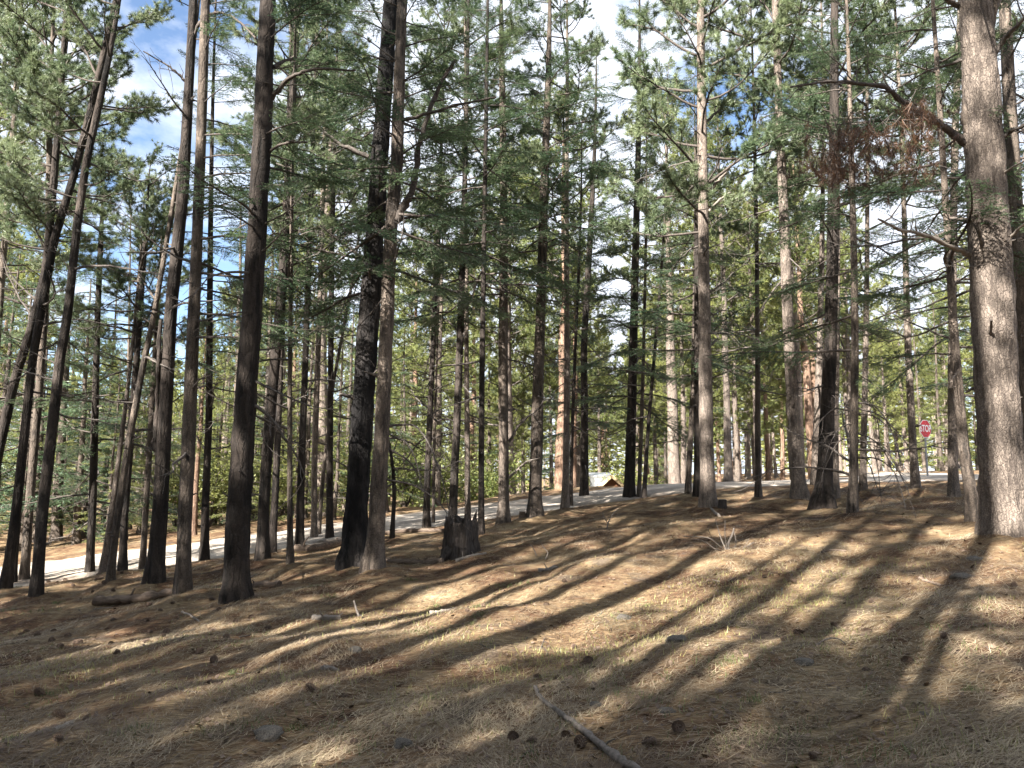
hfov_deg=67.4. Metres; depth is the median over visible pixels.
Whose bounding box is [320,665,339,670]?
wood chip
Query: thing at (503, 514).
pine tree
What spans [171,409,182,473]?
fir tree
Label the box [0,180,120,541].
fir tree
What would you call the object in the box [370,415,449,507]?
shrub
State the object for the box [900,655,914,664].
pine cone
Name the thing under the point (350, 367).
fir tree
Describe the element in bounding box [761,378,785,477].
pine tree
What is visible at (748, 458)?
pine tree
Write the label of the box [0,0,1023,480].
sky
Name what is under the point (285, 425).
fir tree
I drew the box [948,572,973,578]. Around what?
rock
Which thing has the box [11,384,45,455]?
pine tree
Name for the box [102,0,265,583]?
pine tree
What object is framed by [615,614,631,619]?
rock
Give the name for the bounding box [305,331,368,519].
fir tree
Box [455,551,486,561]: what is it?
fallen branch
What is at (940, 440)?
tree
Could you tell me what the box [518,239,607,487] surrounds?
pine tree
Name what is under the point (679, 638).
rock
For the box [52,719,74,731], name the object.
fallen branch
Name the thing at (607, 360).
pine tree
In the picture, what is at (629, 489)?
fir tree
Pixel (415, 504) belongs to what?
shrub
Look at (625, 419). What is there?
fir tree
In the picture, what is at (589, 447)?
pine tree
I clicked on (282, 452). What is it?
fir tree
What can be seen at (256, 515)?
fir tree
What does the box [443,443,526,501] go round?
shrub
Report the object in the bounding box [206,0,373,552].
pine tree
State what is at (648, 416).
pine tree
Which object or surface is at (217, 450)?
fir tree
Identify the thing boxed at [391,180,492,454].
pine tree
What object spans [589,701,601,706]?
rock
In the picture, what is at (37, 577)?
pine tree
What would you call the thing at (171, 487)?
shrub
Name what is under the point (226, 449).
fir tree
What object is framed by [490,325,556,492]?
pine tree
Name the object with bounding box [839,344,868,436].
pine tree
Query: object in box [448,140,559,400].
pine tree
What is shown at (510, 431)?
pine tree
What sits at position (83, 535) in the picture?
fir tree
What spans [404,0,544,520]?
pine tree
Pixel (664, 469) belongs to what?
fir tree
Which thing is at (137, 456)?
fir tree
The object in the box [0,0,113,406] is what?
pine tree
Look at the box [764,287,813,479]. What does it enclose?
pine tree
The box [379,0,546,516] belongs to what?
pine tree
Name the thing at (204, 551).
pine tree
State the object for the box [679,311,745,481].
pine tree
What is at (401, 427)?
fir tree
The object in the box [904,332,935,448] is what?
pine tree
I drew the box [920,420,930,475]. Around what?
stop sign
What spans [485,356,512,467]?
pine tree
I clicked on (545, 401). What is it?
pine tree
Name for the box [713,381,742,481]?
pine tree
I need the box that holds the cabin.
[599,475,623,486]
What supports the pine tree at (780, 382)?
on the ground at (330, 574)
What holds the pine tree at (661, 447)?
on the ground at (330, 574)
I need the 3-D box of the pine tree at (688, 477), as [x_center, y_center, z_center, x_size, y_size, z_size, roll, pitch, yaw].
[4.977,-2.915,19.876,3.319,11.818,3.846,0,-7,0]
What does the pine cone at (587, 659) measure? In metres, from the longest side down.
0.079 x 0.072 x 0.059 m
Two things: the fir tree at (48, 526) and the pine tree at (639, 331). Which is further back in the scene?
the pine tree at (639, 331)
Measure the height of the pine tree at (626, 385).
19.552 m
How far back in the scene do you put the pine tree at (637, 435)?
69.23 m
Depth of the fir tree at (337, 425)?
93.24 m
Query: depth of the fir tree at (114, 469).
31.54 m
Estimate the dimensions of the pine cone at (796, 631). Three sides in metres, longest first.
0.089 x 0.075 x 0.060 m
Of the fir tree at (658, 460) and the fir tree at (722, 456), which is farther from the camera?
the fir tree at (658, 460)
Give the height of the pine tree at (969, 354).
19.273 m
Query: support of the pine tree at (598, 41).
on the ground at (330, 574)
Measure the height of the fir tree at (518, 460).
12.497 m
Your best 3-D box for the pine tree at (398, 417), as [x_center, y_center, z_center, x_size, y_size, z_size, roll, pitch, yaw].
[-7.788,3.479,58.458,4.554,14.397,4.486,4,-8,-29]
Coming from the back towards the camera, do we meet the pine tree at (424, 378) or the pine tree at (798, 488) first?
the pine tree at (424, 378)
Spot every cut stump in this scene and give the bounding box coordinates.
[518,511,525,518]
[717,499,726,508]
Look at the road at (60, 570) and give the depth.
20.59 m
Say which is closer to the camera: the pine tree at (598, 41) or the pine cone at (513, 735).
the pine cone at (513, 735)
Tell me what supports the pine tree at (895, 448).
on the ground at (330, 574)
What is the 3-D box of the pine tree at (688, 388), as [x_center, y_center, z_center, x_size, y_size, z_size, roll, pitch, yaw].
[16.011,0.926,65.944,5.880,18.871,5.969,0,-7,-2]
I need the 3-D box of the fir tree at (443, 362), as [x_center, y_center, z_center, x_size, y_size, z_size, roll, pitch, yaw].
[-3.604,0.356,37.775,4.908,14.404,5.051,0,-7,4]
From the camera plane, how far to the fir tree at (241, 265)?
31.15 m
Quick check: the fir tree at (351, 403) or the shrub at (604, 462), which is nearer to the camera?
the fir tree at (351, 403)
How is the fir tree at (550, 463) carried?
on the ground at (330, 574)
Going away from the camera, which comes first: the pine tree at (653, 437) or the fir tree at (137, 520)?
the fir tree at (137, 520)
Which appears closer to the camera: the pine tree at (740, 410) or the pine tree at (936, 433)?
the pine tree at (740, 410)
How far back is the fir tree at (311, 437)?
60.38 m
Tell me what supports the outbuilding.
on the ground at (330, 574)
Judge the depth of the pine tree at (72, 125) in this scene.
15.98 m
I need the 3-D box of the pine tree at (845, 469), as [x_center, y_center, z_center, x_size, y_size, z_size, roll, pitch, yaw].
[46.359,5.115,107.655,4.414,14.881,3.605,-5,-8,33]
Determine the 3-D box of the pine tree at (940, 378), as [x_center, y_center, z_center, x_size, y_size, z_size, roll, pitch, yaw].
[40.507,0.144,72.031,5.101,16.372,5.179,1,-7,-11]
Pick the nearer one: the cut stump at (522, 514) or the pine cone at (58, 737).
the pine cone at (58, 737)
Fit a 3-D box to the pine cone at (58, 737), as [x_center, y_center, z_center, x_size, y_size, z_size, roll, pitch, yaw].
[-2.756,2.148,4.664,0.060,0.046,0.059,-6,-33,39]
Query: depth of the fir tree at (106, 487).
28.89 m
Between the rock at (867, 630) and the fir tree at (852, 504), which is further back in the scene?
the fir tree at (852, 504)
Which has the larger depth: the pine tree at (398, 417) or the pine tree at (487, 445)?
the pine tree at (487, 445)
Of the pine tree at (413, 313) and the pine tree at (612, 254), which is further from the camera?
the pine tree at (413, 313)
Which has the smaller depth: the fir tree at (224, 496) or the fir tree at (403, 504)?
the fir tree at (224, 496)
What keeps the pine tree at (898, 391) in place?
on the ground at (330, 574)
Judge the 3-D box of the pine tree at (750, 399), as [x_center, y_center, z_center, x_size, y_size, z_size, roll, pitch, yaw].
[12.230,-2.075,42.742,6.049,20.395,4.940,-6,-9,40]
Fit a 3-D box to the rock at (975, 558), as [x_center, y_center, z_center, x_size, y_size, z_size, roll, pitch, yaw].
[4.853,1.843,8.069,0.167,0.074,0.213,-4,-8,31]
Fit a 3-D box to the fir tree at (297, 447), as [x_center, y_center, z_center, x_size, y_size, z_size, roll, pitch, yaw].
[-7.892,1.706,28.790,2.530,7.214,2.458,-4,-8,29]
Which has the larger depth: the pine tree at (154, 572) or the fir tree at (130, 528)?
the fir tree at (130, 528)
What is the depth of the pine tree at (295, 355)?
39.79 m
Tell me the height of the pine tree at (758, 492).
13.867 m
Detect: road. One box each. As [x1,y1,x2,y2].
[0,475,978,586]
[805,472,978,479]
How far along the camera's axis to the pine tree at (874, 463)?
83.47 m
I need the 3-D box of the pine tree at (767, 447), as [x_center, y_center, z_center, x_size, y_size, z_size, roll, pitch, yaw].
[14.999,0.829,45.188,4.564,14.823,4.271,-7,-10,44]
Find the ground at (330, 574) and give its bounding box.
[0,470,1023,767]
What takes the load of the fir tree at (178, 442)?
on the ground at (330, 574)
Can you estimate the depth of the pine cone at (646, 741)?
3.98 m
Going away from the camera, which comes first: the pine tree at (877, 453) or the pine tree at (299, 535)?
the pine tree at (299, 535)
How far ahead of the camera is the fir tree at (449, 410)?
47.71 m
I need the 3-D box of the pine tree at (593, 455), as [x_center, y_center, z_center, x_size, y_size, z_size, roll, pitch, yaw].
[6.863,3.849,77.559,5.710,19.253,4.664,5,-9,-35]
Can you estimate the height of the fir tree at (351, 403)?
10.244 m
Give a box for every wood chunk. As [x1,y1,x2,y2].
[429,607,456,614]
[537,564,557,571]
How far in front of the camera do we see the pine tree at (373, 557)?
11.46 m
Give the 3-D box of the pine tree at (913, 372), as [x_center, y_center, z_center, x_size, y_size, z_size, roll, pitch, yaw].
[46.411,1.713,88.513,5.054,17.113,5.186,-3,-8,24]
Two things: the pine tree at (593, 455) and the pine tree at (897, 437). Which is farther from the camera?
the pine tree at (897, 437)
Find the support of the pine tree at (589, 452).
on the ground at (330, 574)
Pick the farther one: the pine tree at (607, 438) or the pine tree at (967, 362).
the pine tree at (607, 438)
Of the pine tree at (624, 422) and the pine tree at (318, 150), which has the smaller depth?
the pine tree at (318, 150)
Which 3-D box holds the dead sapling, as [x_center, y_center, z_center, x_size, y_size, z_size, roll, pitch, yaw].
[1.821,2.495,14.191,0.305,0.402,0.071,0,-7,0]
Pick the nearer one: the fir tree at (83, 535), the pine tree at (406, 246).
the pine tree at (406, 246)
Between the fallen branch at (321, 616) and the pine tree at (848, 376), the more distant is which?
the pine tree at (848, 376)
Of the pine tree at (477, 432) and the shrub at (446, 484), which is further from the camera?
the pine tree at (477, 432)
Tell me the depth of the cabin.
55.09 m
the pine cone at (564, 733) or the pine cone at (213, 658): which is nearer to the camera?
the pine cone at (564, 733)
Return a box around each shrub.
[131,432,224,527]
[174,437,259,527]
[252,445,310,516]
[309,420,412,510]
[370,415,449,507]
[388,426,488,506]
[412,436,476,505]
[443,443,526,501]
[459,438,554,499]
[547,463,610,487]
[588,443,649,483]
[597,457,659,484]
[683,520,753,550]
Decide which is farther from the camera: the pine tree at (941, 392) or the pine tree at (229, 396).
the pine tree at (941, 392)
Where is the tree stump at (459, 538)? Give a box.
[439,505,481,560]
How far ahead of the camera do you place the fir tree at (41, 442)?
27.40 m
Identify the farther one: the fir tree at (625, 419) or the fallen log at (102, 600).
the fir tree at (625, 419)
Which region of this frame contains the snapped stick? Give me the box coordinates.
[353,600,359,616]
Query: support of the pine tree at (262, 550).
on the ground at (330, 574)
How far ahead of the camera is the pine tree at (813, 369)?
45.69 m
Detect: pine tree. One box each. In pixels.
[0,0,90,363]
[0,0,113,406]
[0,0,135,582]
[0,0,153,579]
[0,0,161,469]
[0,0,174,588]
[0,0,188,596]
[0,135,59,400]
[0,230,57,400]
[0,261,28,355]
[2,361,16,461]
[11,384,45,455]
[14,317,55,424]
[20,139,206,570]
[44,326,123,458]
[49,171,227,573]
[51,317,126,430]
[61,0,230,581]
[100,323,154,535]
[101,172,216,569]
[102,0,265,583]
[105,0,336,594]
[129,0,300,560]
[130,353,149,503]
[138,330,178,493]
[154,0,363,604]
[172,315,231,535]
[174,339,223,454]
[180,390,218,449]
[197,278,241,480]
[198,0,365,564]
[203,364,232,434]
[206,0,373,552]
[211,0,518,570]
[216,299,274,393]
[218,211,327,450]
[219,3,359,560]
[221,0,369,545]
[224,291,296,490]
[243,0,386,537]
[258,261,344,510]
[267,0,403,537]
[270,0,534,573]
[271,31,408,515]
[286,142,393,533]
[326,359,484,538]
[327,292,354,504]
[333,311,392,437]
[374,357,406,502]
[377,234,456,505]
[378,276,445,481]
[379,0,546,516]
[386,0,506,527]
[390,340,426,456]
[391,163,497,522]
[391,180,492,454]
[399,0,586,534]
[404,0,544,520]
[405,322,455,505]
[409,0,612,525]
[422,234,497,491]
[435,0,634,517]
[442,353,478,473]
[445,319,498,471]
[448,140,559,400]
[451,354,491,453]
[463,273,552,450]
[468,154,555,494]
[477,392,495,494]
[484,320,528,467]
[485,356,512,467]
[486,77,612,488]
[487,352,531,461]
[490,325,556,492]
[497,388,529,477]
[506,0,635,508]
[511,321,557,447]
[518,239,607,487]
[519,375,552,470]
[524,246,615,444]
[524,250,621,486]
[525,99,629,505]
[553,321,597,461]
[571,317,625,471]
[572,343,602,465]
[588,370,616,460]
[589,340,620,470]
[591,85,691,497]
[593,0,847,507]
[594,76,732,483]
[594,384,619,470]
[598,54,709,497]
[601,0,782,496]
[607,339,660,472]
[609,362,643,450]
[610,332,652,482]
[610,344,663,474]
[617,304,665,483]
[618,298,688,484]
[622,257,713,444]
[633,65,764,493]
[639,216,719,482]
[641,196,752,361]
[650,0,843,499]
[655,341,680,455]
[661,106,784,481]
[663,305,713,461]
[677,292,731,421]
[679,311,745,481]
[683,233,781,480]
[686,169,787,481]
[692,0,820,497]
[710,194,805,479]
[713,371,761,480]
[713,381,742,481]
[716,200,784,479]
[718,261,777,411]
[720,285,802,480]
[726,149,825,456]
[730,376,751,478]
[742,0,895,484]
[751,0,943,498]
[758,146,872,478]
[760,280,823,451]
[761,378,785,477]
[761,396,778,442]
[762,323,785,479]
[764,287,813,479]
[765,219,862,413]
[767,0,955,489]
[770,0,1023,488]
[770,0,1023,537]
[776,260,814,465]
[800,0,1023,521]
[804,230,892,476]
[814,191,895,462]
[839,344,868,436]
[839,360,861,470]
[839,377,858,471]
[859,315,904,471]
[859,316,891,471]
[859,324,900,470]
[859,336,893,470]
[860,350,897,470]
[861,327,900,431]
[869,0,1023,438]
[873,292,929,471]
[879,358,907,470]
[881,359,907,470]
[884,304,931,427]
[891,334,927,412]
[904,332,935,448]
[911,286,967,469]
[912,301,972,470]
[916,338,946,469]
[918,263,974,415]
[922,325,945,447]
[937,228,972,381]
[938,334,973,468]
[963,293,975,421]
[963,364,975,416]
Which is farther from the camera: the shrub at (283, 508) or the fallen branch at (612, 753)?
the shrub at (283, 508)
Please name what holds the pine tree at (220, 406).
on the ground at (330, 574)
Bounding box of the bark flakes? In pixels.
[0,495,1023,767]
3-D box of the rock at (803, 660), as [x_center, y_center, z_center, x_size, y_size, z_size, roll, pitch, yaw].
[1.970,1.871,5.150,0.139,0.061,0.132,2,-7,-15]
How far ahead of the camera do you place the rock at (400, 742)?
4.38 m
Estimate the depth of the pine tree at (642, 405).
22.28 m
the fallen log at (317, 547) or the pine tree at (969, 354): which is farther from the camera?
the pine tree at (969, 354)
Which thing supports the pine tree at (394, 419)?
on the ground at (330, 574)
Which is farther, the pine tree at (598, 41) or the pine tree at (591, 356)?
the pine tree at (591, 356)
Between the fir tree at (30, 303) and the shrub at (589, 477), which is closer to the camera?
the fir tree at (30, 303)
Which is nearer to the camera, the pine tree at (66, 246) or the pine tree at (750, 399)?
the pine tree at (66, 246)
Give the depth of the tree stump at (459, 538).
12.08 m
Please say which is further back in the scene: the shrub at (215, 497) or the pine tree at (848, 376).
the pine tree at (848, 376)
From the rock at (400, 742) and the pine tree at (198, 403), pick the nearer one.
the rock at (400, 742)
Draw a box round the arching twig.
[817,637,846,644]
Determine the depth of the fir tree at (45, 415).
24.06 m
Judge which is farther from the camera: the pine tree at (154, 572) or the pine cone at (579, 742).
the pine tree at (154, 572)
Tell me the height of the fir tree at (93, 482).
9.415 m
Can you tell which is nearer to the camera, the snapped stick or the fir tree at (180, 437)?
the snapped stick
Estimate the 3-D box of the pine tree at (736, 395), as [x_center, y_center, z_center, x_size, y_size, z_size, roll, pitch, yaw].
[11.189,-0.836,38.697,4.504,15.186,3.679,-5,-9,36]
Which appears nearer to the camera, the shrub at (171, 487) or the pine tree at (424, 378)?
the shrub at (171, 487)
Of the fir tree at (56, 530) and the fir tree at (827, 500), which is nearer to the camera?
the fir tree at (827, 500)
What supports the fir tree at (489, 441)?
on the ground at (330, 574)
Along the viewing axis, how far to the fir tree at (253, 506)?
37.42 m
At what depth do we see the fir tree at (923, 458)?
69.61 m
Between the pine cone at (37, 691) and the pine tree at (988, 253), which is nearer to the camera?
the pine cone at (37, 691)
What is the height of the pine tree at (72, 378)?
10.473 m
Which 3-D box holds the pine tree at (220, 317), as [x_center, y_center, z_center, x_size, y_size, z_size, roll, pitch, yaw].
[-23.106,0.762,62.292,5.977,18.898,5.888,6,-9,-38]
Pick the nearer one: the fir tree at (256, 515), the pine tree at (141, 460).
the pine tree at (141, 460)
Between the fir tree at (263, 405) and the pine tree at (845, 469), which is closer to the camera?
the fir tree at (263, 405)
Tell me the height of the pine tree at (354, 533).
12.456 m
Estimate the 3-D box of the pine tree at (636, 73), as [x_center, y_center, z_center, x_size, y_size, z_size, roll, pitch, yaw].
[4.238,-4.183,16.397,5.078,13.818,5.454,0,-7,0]
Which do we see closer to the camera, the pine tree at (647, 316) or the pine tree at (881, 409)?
the pine tree at (647, 316)
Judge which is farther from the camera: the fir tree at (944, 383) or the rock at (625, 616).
the fir tree at (944, 383)
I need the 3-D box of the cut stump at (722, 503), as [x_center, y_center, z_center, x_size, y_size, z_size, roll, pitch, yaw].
[4.070,2.349,14.869,0.187,0.234,0.190,0,-7,0]
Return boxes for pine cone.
[34,687,44,695]
[53,708,66,718]
[53,733,63,740]
[56,643,63,648]
[75,639,82,643]
[163,628,169,634]
[195,647,203,654]
[210,655,217,662]
[305,682,316,691]
[350,738,357,744]
[507,731,518,740]
[526,735,536,742]
[561,730,570,737]
[574,734,586,748]
[583,656,592,663]
[641,735,656,746]
[671,720,684,732]
[792,629,802,634]
[808,751,817,759]
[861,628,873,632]
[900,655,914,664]
[940,632,949,638]
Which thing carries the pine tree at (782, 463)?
on the ground at (330, 574)
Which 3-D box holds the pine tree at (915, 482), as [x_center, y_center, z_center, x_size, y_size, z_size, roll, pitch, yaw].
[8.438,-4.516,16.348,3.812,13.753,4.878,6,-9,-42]
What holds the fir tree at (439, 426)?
on the ground at (330, 574)
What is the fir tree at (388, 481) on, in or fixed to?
on the ground at (330, 574)
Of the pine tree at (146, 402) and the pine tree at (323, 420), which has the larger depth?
the pine tree at (146, 402)
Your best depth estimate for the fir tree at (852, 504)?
12.32 m
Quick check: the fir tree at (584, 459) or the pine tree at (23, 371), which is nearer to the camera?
the fir tree at (584, 459)
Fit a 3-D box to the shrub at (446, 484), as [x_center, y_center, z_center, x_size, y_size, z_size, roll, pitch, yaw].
[-3.399,3.795,33.063,3.908,3.579,3.042,-2,-7,15]
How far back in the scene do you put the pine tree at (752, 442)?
47.04 m
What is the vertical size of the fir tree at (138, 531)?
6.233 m
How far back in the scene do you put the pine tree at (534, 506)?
18.20 m
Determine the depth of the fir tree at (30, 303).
36.31 m
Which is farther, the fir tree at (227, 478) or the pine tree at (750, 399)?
the pine tree at (750, 399)
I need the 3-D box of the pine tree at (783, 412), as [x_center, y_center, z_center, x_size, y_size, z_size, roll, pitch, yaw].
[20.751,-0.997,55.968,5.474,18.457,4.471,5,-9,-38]
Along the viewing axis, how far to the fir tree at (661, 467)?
68.35 m
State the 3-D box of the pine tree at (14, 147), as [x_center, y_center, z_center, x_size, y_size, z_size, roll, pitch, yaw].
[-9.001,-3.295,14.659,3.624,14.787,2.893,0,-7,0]
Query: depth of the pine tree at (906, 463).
81.81 m
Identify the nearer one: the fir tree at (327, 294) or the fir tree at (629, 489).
the fir tree at (629, 489)
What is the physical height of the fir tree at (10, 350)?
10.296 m
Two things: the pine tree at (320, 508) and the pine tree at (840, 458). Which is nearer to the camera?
the pine tree at (320, 508)
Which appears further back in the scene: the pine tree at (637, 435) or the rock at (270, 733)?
the pine tree at (637, 435)
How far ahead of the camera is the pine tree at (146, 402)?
72.78 m
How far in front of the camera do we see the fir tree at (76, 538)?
24.79 m
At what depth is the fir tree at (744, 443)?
95.31 m
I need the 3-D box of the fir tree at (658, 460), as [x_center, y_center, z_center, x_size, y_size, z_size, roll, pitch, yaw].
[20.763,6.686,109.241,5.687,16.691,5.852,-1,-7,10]
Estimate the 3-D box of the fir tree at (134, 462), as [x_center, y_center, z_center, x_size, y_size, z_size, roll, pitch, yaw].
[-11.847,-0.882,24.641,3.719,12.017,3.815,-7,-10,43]
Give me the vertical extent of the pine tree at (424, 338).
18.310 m
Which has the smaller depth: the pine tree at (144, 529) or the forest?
the pine tree at (144, 529)
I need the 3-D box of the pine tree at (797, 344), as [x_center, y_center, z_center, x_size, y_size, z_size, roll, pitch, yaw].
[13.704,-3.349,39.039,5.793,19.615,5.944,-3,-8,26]
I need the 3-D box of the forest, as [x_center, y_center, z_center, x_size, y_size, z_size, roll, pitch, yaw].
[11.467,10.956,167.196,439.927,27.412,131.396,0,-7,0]
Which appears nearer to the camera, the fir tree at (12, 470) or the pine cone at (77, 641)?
the pine cone at (77, 641)
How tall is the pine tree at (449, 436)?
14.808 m
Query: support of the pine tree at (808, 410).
on the ground at (330, 574)
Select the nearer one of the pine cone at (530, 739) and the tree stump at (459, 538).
the pine cone at (530, 739)
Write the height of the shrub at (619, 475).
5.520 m
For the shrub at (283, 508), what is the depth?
29.28 m
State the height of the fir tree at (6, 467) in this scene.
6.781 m
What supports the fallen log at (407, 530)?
on the ground at (330, 574)
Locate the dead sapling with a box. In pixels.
[602,510,616,528]
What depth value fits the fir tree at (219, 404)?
57.93 m
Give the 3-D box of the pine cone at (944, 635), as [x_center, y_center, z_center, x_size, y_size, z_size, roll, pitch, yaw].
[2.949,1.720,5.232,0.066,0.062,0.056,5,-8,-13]
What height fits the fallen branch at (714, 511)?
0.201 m
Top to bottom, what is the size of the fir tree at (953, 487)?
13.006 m
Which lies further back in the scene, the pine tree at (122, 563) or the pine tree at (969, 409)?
the pine tree at (969, 409)
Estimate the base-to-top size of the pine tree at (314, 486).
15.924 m
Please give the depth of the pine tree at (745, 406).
74.07 m
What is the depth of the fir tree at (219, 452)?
29.07 m
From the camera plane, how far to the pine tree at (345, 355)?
68.23 m
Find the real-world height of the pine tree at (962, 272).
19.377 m
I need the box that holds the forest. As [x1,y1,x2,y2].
[1,342,976,493]
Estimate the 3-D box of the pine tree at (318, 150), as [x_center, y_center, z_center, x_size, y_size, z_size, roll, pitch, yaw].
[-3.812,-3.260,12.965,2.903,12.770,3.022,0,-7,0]
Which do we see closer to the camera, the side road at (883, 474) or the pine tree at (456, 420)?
the pine tree at (456, 420)
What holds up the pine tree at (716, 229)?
on the ground at (330, 574)
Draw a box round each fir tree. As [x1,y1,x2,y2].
[0,134,179,572]
[0,137,136,550]
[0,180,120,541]
[0,244,32,531]
[0,247,58,525]
[0,253,68,532]
[0,288,81,542]
[0,365,17,527]
[0,381,50,533]
[7,338,78,533]
[33,271,133,544]
[48,330,88,494]
[48,376,110,534]
[48,416,100,531]
[49,349,115,538]
[49,404,78,531]
[50,377,109,523]
[52,363,99,506]
[57,191,181,508]
[63,281,152,536]
[73,355,148,543]
[96,383,149,526]
[98,398,151,529]
[108,374,173,533]
[109,349,178,526]
[123,349,180,527]
[130,409,178,531]
[169,201,299,515]
[170,392,181,477]
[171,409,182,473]
[173,382,220,525]
[177,358,230,524]
[195,302,235,503]
[198,390,229,523]
[199,327,284,522]
[200,349,234,511]
[210,228,317,520]
[218,286,310,523]
[221,414,257,522]
[222,377,260,523]
[227,242,340,516]
[228,303,295,520]
[228,306,308,512]
[260,265,346,518]
[270,339,311,519]
[270,372,307,516]
[285,356,342,509]
[294,288,353,510]
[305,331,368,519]
[307,310,374,512]
[333,333,372,507]
[333,356,344,474]
[333,382,346,487]
[339,281,437,512]
[368,411,399,509]
[387,325,425,506]
[388,235,485,505]
[388,272,478,504]
[388,370,412,506]
[420,316,484,504]
[461,314,528,484]
[514,405,529,493]
[519,338,570,490]
[524,22,639,495]
[542,401,569,489]
[543,0,729,497]
[592,400,624,471]
[606,373,651,480]
[642,340,692,483]
[648,398,680,483]
[649,438,663,483]
[649,438,667,479]
[708,0,956,516]
[714,432,749,481]
[731,398,764,476]
[733,0,946,509]
[846,0,1023,496]
[894,316,958,471]
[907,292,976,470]
[914,18,1023,390]
[960,367,978,469]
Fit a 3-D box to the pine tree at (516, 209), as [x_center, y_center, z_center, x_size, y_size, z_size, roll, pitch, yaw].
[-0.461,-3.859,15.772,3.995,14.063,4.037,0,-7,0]
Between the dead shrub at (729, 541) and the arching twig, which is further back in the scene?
the dead shrub at (729, 541)
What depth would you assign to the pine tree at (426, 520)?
19.04 m
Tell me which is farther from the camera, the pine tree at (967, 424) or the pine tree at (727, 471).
the pine tree at (967, 424)
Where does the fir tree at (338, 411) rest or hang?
on the ground at (330, 574)
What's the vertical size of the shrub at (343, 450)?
3.877 m
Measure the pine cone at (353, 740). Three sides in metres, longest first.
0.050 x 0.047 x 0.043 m
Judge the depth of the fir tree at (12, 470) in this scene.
33.61 m
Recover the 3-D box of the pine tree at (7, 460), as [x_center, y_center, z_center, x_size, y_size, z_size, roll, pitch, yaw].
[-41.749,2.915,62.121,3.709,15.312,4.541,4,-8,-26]
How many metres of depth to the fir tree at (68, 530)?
32.82 m
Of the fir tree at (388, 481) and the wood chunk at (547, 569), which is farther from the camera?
the fir tree at (388, 481)
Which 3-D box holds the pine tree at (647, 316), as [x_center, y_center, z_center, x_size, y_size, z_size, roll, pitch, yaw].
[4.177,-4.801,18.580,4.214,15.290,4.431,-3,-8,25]
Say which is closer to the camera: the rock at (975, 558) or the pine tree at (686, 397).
the rock at (975, 558)
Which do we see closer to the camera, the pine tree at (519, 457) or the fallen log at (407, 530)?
the fallen log at (407, 530)
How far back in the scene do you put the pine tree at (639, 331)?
77.21 m
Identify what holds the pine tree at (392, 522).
on the ground at (330, 574)
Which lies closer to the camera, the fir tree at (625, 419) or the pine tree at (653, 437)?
the pine tree at (653, 437)
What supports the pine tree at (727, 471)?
on the ground at (330, 574)
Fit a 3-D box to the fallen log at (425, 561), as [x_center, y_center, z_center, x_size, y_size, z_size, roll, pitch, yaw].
[-1.558,2.775,12.001,1.074,0.161,0.145,-3,-8,23]
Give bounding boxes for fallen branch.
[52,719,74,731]
[181,610,199,621]
[312,608,342,620]
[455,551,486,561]
[533,685,640,767]
[709,507,720,516]
[821,548,845,552]
[918,576,941,586]
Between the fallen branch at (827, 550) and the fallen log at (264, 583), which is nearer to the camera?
the fallen branch at (827, 550)
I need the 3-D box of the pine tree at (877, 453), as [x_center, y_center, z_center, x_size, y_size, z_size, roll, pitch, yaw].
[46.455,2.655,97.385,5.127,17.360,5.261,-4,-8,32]
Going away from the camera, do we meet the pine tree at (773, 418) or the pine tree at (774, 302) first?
the pine tree at (774, 302)
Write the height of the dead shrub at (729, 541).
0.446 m
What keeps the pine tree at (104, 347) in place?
on the ground at (330, 574)
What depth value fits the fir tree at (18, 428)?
37.62 m
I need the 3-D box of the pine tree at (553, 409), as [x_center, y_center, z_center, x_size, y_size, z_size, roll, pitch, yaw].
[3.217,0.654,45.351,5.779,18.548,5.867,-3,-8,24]
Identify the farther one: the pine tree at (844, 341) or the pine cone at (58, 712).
the pine tree at (844, 341)
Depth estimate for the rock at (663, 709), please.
4.45 m
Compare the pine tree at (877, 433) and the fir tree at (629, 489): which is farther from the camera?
the pine tree at (877, 433)
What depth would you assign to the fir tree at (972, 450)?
89.10 m
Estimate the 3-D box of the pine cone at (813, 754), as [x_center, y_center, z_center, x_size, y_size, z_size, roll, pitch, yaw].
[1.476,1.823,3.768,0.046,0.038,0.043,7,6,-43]
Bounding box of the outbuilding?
[589,472,610,486]
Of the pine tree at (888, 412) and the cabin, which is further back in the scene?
the pine tree at (888, 412)
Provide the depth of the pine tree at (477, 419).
91.98 m
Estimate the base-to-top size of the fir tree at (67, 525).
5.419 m
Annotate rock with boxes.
[253,725,283,741]
[348,646,361,653]
[393,737,413,748]
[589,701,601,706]
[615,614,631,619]
[658,707,676,713]
[665,634,686,643]
[793,657,813,665]
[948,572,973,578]
[965,556,981,560]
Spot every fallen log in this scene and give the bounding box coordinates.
[91,588,171,605]
[252,579,281,587]
[294,536,341,551]
[306,537,341,542]
[385,528,443,534]
[386,557,443,564]
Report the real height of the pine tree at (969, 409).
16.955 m
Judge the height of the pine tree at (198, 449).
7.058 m
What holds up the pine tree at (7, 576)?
on the ground at (330, 574)
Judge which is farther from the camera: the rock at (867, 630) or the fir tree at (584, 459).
the fir tree at (584, 459)
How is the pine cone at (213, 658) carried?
on the ground at (330, 574)
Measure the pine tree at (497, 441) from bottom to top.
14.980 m
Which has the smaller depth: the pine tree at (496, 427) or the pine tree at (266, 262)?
the pine tree at (266, 262)
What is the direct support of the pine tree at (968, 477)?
on the ground at (330, 574)
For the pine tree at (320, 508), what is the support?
on the ground at (330, 574)
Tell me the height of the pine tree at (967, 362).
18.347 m

